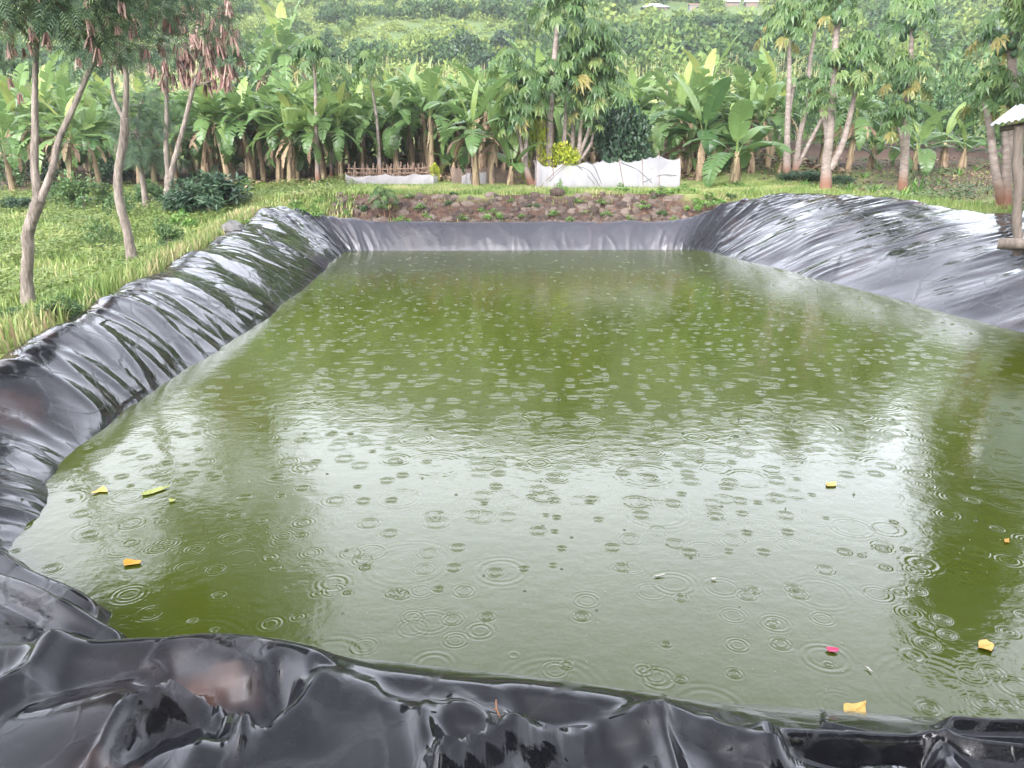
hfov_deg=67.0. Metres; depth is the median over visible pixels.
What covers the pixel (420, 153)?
banana plant
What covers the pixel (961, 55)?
slope tree
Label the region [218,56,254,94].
slope tree
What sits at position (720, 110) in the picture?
banana plant
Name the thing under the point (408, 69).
banana plant
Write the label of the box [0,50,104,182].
banana plant
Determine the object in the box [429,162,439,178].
clipped shrub
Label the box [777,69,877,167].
banana plant
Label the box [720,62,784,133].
banana plant
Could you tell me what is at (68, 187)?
bush
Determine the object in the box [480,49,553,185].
papaya tree
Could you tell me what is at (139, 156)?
pod tree
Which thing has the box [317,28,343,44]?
slope tree
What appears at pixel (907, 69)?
papaya tree
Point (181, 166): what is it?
banana plant
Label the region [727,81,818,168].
banana plant
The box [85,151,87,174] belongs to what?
banana plant
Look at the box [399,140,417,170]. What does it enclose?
banana plant
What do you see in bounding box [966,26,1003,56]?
slope tree
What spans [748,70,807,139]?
field bush
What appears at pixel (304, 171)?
banana plant
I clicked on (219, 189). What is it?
long leaved bush
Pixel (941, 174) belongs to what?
leaf litter
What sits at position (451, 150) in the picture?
banana plant
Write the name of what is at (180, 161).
banana plant
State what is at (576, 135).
banana plant
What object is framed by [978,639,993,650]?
fallen leaf
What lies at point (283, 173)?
banana plant
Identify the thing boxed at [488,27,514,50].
slope tree
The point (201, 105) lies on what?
banana plant
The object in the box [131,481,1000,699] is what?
floating specks
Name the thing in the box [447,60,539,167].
banana plant
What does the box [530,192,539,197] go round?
dark stone
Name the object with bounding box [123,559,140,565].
fallen leaf
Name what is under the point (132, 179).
banana plant
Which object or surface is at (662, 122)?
banana plant
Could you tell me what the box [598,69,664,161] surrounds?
banana plant
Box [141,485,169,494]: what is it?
fallen leaf
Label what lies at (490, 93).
banana plant
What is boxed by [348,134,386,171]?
banana plant
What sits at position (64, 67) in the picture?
banana plant
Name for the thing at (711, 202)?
bank weed
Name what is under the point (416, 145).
banana plant
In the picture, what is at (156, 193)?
sapling
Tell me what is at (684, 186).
bank weed
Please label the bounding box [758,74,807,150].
banana plant
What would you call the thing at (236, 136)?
banana plant
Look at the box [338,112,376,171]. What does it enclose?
banana plant
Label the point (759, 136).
banana plant
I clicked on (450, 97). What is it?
banana plant
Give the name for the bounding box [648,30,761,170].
banana plant
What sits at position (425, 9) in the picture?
hedge scrub
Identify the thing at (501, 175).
fence
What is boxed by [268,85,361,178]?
banana plant
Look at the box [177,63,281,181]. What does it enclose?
banana plant
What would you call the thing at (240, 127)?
banana plant
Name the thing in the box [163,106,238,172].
banana plant
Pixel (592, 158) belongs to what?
banana plant
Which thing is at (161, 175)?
banana plant
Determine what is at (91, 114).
banana plant
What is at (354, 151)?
banana plant
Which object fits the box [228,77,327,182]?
banana plant
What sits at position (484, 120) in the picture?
banana plant
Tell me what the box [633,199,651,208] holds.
bank weed
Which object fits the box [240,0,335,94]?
banana plant
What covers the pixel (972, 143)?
banana plant
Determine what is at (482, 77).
banana plant
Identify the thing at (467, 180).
net bed
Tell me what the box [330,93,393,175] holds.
banana plant
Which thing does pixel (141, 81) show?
banana plant
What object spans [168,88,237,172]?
banana plant
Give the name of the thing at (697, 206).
bank weed
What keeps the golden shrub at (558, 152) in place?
on the ground at (438, 212)
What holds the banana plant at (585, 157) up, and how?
on the ground at (438, 212)
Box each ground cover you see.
[741,155,1023,200]
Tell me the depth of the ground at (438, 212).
26.71 m
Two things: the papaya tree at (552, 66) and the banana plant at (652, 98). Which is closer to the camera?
the papaya tree at (552, 66)
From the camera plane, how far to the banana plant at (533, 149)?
29.80 m
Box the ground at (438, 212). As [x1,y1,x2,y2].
[0,0,1023,357]
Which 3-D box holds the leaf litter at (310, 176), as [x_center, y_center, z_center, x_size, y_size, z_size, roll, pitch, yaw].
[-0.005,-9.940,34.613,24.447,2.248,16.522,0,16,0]
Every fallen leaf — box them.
[91,486,107,492]
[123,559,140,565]
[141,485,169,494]
[826,481,835,485]
[843,700,865,711]
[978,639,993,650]
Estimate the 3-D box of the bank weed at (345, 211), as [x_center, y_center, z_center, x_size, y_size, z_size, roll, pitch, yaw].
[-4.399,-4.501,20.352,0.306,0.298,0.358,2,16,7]
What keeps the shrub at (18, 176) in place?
on the ground at (438, 212)
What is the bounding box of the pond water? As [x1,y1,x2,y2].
[9,250,1023,718]
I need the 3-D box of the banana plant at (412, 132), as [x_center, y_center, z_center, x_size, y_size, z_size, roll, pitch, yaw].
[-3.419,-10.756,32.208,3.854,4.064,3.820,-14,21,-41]
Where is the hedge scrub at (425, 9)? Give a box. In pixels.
[1,0,986,79]
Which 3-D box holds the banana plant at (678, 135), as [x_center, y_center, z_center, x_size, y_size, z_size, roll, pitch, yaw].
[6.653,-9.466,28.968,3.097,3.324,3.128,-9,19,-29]
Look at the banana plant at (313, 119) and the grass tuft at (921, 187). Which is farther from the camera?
the banana plant at (313, 119)
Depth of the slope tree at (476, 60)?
83.11 m
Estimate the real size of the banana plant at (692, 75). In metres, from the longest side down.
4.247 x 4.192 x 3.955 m
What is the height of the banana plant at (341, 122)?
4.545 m
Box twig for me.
[492,699,499,715]
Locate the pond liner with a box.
[0,192,1023,767]
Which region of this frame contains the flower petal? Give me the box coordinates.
[826,647,838,651]
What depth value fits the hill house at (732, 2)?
125.11 m
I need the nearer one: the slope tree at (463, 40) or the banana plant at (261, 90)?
the banana plant at (261, 90)
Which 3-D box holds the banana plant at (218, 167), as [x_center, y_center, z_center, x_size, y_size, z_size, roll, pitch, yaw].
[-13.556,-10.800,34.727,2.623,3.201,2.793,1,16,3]
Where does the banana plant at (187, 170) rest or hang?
on the ground at (438, 212)
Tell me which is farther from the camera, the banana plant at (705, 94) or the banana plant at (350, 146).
the banana plant at (350, 146)
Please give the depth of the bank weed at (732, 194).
21.12 m
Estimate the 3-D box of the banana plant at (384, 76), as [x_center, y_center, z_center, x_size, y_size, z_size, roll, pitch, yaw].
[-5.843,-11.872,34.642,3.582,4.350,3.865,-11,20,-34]
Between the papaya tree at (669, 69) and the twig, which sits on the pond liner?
the twig
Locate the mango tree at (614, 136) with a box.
[588,89,652,162]
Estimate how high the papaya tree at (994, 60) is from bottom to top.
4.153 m
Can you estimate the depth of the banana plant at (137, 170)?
29.56 m
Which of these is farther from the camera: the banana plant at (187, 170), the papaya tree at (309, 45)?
the banana plant at (187, 170)
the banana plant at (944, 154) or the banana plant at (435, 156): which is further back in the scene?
the banana plant at (435, 156)
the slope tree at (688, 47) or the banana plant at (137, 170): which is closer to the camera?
the banana plant at (137, 170)
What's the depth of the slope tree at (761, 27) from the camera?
95.43 m
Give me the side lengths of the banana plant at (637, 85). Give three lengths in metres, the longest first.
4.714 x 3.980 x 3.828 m
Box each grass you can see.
[0,181,381,353]
[162,178,865,221]
[688,165,1023,212]
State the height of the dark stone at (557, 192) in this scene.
0.260 m
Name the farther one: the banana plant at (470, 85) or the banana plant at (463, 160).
the banana plant at (470, 85)
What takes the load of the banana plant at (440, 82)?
on the ground at (438, 212)
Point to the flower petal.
(832, 649)
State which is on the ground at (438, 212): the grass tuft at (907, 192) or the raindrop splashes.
the grass tuft at (907, 192)
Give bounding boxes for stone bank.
[331,191,700,223]
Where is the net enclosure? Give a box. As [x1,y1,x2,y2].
[535,151,680,187]
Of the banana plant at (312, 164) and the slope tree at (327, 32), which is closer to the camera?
the banana plant at (312, 164)
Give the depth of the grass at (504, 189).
21.68 m
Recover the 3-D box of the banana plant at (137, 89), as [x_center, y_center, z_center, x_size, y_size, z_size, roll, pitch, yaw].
[-14.803,-10.441,31.353,3.754,4.736,3.906,-14,21,-39]
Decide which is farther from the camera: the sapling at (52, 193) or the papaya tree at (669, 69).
the papaya tree at (669, 69)
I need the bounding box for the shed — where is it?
[990,104,1023,255]
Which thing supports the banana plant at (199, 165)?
on the ground at (438, 212)
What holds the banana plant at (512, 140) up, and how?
on the ground at (438, 212)
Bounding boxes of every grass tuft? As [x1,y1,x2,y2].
[838,181,858,190]
[855,183,882,195]
[858,172,870,178]
[898,186,915,195]
[903,175,941,191]
[955,167,969,175]
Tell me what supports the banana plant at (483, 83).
on the ground at (438, 212)
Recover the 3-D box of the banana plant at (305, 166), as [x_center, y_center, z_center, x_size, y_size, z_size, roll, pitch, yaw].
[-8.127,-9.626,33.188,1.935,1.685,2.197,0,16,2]
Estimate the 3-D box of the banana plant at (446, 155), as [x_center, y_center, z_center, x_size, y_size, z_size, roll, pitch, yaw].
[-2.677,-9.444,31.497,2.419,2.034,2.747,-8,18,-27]
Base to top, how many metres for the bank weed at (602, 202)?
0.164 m
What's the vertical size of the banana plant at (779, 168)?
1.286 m
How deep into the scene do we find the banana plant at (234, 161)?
32.56 m
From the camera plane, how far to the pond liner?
2.80 m
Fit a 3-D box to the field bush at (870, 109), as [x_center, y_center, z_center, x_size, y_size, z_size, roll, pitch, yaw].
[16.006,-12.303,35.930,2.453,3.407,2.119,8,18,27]
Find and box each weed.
[0,304,28,318]
[33,292,83,318]
[169,207,201,228]
[236,177,265,186]
[236,213,250,222]
[287,199,306,211]
[307,202,324,216]
[313,195,325,202]
[339,207,349,217]
[356,204,366,210]
[392,215,410,221]
[414,203,425,209]
[477,207,489,212]
[481,207,503,219]
[547,210,558,216]
[555,178,566,190]
[593,198,610,203]
[607,182,630,191]
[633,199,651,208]
[648,185,674,194]
[656,209,667,215]
[671,183,696,191]
[684,200,704,211]
[691,192,725,206]
[723,180,752,187]
[725,193,736,198]
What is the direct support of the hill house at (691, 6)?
on the ground at (438, 212)
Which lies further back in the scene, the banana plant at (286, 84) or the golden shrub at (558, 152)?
the banana plant at (286, 84)
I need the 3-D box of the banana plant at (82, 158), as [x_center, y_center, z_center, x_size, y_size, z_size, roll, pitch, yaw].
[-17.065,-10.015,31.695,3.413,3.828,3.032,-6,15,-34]
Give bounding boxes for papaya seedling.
[368,186,398,219]
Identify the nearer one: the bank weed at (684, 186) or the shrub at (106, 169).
the bank weed at (684, 186)
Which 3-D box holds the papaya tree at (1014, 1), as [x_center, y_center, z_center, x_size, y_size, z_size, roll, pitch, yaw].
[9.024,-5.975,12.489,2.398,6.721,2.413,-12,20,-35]
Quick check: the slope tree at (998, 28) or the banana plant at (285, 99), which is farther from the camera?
the slope tree at (998, 28)
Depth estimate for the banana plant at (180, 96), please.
29.56 m
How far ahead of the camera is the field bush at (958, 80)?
40.05 m
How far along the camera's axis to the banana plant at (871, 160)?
28.20 m
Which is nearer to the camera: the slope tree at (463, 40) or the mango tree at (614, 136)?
the mango tree at (614, 136)
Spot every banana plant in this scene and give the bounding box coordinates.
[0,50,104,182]
[0,61,66,184]
[0,86,60,180]
[0,92,62,194]
[1,97,61,179]
[2,101,72,181]
[9,82,55,126]
[11,60,95,100]
[11,81,56,165]
[12,80,128,181]
[18,74,118,173]
[39,101,118,189]
[46,75,118,162]
[47,102,96,175]
[50,88,96,171]
[51,89,119,182]
[57,62,151,179]
[57,97,151,167]
[76,81,180,183]
[85,93,133,180]
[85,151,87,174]
[87,65,199,182]
[111,117,190,178]
[117,69,198,175]
[129,89,217,183]
[146,146,187,175]
[158,117,195,174]
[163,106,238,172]
[168,73,253,179]
[168,75,262,179]
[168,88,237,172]
[173,97,226,173]
[175,118,220,173]
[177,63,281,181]
[178,132,238,175]
[184,95,190,173]
[189,103,249,178]
[209,91,258,169]
[210,22,306,90]
[210,78,276,180]
[211,149,246,178]
[217,82,303,182]
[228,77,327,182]
[230,37,307,88]
[233,157,268,176]
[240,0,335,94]
[241,87,335,181]
[241,89,313,170]
[246,103,327,183]
[247,64,351,180]
[248,104,312,179]
[255,75,312,94]
[256,160,274,174]
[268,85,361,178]
[268,88,361,174]
[280,116,353,176]
[293,69,377,175]
[299,68,378,178]
[301,160,307,176]
[303,145,343,173]
[310,156,327,173]
[317,62,399,167]
[317,72,384,171]
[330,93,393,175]
[333,80,397,171]
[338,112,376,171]
[342,145,365,162]
[345,67,394,168]
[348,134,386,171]
[350,72,418,165]
[354,82,427,174]
[356,89,417,157]
[371,65,442,158]
[373,63,446,173]
[379,56,465,173]
[379,68,401,154]
[379,76,468,171]
[381,64,478,174]
[383,67,455,166]
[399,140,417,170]
[401,74,454,166]
[403,72,468,161]
[408,135,453,171]
[410,85,493,168]
[411,74,468,151]
[423,71,534,185]
[428,137,470,175]
[433,45,536,168]
[437,72,506,162]
[438,73,460,143]
[445,65,481,86]
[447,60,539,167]
[447,81,497,163]
[450,88,554,184]
[451,65,484,151]
[482,37,578,164]
[482,100,534,169]
[486,129,544,185]
[512,107,572,164]
[516,89,588,154]
[557,99,613,162]
[560,98,612,153]
[567,89,621,163]
[597,67,664,143]
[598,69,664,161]
[605,76,669,133]
[637,78,668,120]
[640,66,723,150]
[641,69,733,167]
[643,61,718,137]
[644,74,668,142]
[647,141,667,155]
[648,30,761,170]
[648,94,729,171]
[650,61,714,158]
[650,75,770,180]
[666,91,748,156]
[670,132,712,174]
[682,99,790,187]
[698,138,728,175]
[705,73,750,156]
[713,112,783,173]
[718,44,817,160]
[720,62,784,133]
[720,69,786,144]
[721,79,785,152]
[727,54,802,124]
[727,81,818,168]
[754,139,801,173]
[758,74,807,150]
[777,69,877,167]
[801,112,876,167]
[819,67,901,171]
[832,110,912,171]
[888,110,971,173]
[891,102,986,168]
[921,117,1001,169]
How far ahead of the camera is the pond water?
5.41 m
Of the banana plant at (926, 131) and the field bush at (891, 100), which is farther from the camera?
the field bush at (891, 100)
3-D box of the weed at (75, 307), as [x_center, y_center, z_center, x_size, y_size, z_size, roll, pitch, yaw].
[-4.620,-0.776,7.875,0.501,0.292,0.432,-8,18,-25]
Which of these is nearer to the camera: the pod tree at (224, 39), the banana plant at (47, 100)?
the pod tree at (224, 39)
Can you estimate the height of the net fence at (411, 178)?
0.850 m
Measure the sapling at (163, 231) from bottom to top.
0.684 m
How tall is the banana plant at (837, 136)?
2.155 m
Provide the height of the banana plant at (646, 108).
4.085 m
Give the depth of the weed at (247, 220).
16.52 m
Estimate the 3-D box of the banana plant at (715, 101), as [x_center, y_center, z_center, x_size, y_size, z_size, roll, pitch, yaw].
[6.476,-8.755,26.626,4.220,3.677,3.553,-3,16,-11]
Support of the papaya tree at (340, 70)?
on the ground at (438, 212)
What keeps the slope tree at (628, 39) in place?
on the ground at (438, 212)
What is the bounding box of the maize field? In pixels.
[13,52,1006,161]
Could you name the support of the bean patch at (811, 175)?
on the ground at (438, 212)
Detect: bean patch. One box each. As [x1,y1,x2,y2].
[774,168,820,182]
[832,175,857,184]
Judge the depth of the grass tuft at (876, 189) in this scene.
19.20 m
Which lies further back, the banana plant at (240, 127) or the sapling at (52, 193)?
the banana plant at (240, 127)
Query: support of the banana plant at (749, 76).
on the ground at (438, 212)
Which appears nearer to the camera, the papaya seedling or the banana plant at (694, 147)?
the papaya seedling
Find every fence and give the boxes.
[345,162,437,184]
[449,163,531,183]
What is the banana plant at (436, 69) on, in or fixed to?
on the ground at (438, 212)
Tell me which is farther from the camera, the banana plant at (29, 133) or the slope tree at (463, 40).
the slope tree at (463, 40)
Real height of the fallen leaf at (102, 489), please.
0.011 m
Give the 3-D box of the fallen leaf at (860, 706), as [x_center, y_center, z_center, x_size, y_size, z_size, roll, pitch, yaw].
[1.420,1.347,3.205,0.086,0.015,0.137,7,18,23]
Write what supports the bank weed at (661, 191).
on the ground at (438, 212)
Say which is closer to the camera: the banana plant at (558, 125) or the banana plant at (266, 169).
the banana plant at (558, 125)
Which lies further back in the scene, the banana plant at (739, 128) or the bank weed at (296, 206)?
the banana plant at (739, 128)
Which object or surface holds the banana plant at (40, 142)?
on the ground at (438, 212)
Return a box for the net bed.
[462,170,486,184]
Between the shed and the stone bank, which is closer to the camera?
the shed
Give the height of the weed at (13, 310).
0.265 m
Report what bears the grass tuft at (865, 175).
on the ground at (438, 212)
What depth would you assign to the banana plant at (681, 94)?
27.77 m
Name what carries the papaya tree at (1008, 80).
on the ground at (438, 212)
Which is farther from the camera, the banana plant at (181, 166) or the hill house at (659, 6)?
the hill house at (659, 6)
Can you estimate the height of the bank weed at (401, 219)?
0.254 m
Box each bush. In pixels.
[52,169,113,209]
[156,188,205,211]
[162,168,255,212]
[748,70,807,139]
[782,83,823,148]
[810,62,872,140]
[833,94,882,151]
[867,65,917,145]
[895,76,958,149]
[923,54,991,143]
[951,67,1023,153]
[981,94,1023,150]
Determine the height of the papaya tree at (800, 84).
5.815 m
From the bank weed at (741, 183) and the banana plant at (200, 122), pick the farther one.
the banana plant at (200, 122)
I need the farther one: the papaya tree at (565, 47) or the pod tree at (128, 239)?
the papaya tree at (565, 47)
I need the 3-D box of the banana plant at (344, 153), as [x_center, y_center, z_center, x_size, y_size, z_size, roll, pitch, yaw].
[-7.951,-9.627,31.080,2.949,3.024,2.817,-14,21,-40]
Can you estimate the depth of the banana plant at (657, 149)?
31.65 m
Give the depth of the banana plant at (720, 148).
27.07 m
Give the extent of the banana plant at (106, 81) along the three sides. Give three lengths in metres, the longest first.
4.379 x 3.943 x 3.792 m
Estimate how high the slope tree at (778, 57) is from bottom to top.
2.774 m
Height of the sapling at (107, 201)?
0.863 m
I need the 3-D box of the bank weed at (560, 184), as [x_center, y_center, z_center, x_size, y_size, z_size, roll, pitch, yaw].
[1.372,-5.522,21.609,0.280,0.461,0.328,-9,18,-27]
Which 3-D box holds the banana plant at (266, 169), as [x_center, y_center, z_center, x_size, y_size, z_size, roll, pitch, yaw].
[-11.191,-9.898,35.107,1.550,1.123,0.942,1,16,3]
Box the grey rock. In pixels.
[221,220,243,233]
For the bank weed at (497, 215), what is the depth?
20.24 m
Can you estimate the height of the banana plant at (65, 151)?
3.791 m
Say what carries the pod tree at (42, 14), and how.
on the ground at (438, 212)
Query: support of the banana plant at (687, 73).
on the ground at (438, 212)
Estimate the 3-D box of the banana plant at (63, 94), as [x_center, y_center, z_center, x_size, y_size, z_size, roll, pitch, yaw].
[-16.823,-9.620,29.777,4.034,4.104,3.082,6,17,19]
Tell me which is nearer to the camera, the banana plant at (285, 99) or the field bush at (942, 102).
the banana plant at (285, 99)
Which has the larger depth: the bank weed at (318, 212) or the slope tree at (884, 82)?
the slope tree at (884, 82)
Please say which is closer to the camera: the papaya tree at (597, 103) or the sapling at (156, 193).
the sapling at (156, 193)
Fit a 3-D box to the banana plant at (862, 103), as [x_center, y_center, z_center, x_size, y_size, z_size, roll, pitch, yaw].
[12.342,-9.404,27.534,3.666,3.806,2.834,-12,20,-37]
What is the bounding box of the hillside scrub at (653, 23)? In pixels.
[0,0,1023,86]
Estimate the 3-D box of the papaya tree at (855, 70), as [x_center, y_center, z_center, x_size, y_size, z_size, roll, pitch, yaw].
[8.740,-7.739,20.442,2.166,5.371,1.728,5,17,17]
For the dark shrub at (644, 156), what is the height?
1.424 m
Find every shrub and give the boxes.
[0,148,27,186]
[0,196,30,209]
[25,151,66,182]
[86,154,135,183]
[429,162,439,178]
[541,141,583,167]
[625,148,658,161]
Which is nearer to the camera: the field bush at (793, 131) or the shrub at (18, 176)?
the shrub at (18, 176)
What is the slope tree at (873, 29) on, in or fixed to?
on the ground at (438, 212)
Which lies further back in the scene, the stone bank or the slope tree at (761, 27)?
the slope tree at (761, 27)
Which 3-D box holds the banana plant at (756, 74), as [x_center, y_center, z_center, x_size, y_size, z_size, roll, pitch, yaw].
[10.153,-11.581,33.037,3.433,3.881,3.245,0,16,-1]
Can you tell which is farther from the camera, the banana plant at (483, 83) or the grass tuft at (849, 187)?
the banana plant at (483, 83)
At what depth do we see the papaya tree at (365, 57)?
28.21 m
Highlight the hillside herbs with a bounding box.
[1,0,990,95]
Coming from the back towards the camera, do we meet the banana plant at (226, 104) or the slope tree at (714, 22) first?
the slope tree at (714, 22)
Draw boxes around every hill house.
[640,3,669,9]
[688,3,699,10]
[723,0,740,6]
[743,0,758,7]
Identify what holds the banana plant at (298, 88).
on the ground at (438, 212)
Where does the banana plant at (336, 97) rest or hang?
on the ground at (438, 212)
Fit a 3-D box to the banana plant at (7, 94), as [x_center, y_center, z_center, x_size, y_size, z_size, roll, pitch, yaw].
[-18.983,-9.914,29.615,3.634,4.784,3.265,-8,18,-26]
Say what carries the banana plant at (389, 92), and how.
on the ground at (438, 212)
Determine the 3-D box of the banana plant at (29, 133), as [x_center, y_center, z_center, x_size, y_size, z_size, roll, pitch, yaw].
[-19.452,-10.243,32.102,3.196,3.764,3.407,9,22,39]
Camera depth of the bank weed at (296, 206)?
19.91 m
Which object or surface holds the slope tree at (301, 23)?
on the ground at (438, 212)
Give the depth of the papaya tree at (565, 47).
24.61 m
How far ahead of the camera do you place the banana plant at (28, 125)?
32.20 m
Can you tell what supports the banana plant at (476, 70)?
on the ground at (438, 212)
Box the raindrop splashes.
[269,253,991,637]
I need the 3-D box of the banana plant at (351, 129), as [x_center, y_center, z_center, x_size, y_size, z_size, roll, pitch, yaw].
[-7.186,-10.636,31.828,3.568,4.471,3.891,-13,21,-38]
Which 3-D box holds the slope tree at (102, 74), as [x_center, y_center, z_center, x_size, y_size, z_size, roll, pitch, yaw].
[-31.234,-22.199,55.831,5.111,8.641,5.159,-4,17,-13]
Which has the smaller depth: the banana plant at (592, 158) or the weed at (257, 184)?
the weed at (257, 184)
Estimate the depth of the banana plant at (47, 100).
33.16 m
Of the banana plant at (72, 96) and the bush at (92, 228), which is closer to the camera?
the bush at (92, 228)
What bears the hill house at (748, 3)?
on the ground at (438, 212)
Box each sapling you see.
[45,178,78,202]
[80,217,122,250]
[102,188,135,214]
[131,177,163,203]
[152,217,184,246]
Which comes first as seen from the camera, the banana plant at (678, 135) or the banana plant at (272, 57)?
the banana plant at (678, 135)
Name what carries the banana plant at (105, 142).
on the ground at (438, 212)
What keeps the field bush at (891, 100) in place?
on the ground at (438, 212)
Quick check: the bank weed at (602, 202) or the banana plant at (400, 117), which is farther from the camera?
the banana plant at (400, 117)
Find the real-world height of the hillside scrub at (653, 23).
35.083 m
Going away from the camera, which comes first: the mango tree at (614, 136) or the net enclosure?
the net enclosure
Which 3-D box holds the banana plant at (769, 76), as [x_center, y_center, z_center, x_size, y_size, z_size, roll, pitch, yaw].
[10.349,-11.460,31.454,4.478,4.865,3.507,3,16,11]
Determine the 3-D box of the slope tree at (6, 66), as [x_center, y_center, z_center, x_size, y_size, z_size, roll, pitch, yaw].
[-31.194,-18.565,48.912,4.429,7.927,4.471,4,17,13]
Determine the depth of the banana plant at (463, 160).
24.57 m
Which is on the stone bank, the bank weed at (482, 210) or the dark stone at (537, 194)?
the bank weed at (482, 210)
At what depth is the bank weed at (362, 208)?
20.43 m
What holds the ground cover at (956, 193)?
on the ground at (438, 212)
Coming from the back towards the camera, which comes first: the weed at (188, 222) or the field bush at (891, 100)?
the field bush at (891, 100)
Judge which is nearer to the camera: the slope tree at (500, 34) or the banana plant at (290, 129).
the banana plant at (290, 129)
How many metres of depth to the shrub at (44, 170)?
30.55 m
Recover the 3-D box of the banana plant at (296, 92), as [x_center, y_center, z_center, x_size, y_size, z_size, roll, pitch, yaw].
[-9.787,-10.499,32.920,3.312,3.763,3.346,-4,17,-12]
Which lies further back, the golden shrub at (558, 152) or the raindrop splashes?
the golden shrub at (558, 152)
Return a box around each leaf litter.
[201,141,850,189]
[724,157,1023,202]
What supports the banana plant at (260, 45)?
on the ground at (438, 212)
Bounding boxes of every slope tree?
[0,28,51,99]
[51,22,115,100]
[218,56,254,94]
[290,17,313,33]
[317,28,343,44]
[438,24,482,59]
[465,46,496,75]
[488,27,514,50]
[624,32,641,45]
[668,35,701,59]
[700,18,735,28]
[739,25,762,40]
[749,44,784,63]
[845,26,892,47]
[877,78,896,123]
[917,24,968,56]
[922,42,1006,122]
[943,105,962,137]
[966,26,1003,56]
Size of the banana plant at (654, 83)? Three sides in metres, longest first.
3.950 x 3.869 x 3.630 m
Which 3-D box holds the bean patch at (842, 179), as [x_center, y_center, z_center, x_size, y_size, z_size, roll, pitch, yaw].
[10.309,-6.367,24.116,0.784,0.362,0.896,-3,16,-11]
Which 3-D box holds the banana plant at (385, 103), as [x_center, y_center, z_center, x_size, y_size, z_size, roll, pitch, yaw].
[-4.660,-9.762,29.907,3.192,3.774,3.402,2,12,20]
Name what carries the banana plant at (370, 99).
on the ground at (438, 212)
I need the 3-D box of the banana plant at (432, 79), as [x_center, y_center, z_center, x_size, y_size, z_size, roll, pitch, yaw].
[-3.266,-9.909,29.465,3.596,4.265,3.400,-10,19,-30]
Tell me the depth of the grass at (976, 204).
18.81 m
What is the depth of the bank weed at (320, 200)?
20.69 m
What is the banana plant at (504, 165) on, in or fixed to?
on the ground at (438, 212)
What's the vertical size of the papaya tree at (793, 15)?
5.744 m
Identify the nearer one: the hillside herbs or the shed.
the shed
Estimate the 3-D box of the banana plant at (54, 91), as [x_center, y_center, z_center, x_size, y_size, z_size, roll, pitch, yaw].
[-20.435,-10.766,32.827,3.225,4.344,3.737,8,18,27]
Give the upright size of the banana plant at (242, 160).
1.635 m
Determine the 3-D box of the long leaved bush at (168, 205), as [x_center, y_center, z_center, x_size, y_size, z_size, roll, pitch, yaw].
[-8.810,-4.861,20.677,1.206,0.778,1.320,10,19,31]
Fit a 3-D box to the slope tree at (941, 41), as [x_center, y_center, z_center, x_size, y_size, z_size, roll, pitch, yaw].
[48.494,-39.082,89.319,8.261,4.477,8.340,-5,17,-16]
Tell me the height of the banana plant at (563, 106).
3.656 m
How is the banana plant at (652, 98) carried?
on the ground at (438, 212)
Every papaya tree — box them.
[287,35,335,182]
[317,61,354,177]
[350,49,383,174]
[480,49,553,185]
[527,0,605,165]
[546,25,620,164]
[554,20,627,165]
[557,57,634,164]
[657,64,676,157]
[751,0,814,173]
[783,0,840,170]
[799,0,891,190]
[871,0,939,190]
[951,0,1023,208]
[983,19,1023,90]
[1011,0,1023,64]
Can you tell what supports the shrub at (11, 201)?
on the ground at (438, 212)
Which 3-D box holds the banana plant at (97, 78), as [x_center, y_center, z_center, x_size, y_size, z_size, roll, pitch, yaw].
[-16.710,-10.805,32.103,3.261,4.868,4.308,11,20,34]
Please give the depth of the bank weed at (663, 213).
20.45 m
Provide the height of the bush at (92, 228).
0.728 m
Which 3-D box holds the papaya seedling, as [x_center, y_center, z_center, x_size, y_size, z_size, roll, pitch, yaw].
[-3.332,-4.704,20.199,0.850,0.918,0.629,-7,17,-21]
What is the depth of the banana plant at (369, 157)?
33.65 m
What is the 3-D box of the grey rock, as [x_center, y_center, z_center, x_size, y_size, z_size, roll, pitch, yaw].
[-5.320,-2.932,14.751,0.437,0.400,0.399,0,16,0]
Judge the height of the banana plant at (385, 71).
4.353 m
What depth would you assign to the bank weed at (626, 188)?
21.45 m
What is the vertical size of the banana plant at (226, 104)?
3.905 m
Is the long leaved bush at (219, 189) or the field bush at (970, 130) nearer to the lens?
the long leaved bush at (219, 189)
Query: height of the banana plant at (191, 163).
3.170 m
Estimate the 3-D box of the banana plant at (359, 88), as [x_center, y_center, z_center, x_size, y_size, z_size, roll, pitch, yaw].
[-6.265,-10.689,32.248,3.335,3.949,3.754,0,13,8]
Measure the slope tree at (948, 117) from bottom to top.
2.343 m
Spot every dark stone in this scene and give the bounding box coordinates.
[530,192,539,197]
[550,188,564,195]
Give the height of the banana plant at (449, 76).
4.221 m
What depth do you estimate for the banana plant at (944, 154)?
28.58 m
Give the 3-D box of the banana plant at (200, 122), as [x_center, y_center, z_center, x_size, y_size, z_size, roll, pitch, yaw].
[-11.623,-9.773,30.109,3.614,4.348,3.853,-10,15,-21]
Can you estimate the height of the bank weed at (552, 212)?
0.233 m
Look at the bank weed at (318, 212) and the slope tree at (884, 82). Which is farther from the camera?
the slope tree at (884, 82)
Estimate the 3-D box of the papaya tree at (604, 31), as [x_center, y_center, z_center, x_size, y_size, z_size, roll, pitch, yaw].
[2.440,-9.242,25.850,2.834,5.260,2.075,8,18,25]
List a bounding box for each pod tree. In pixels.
[0,0,184,306]
[29,0,238,263]
[95,78,195,206]
[129,0,280,212]

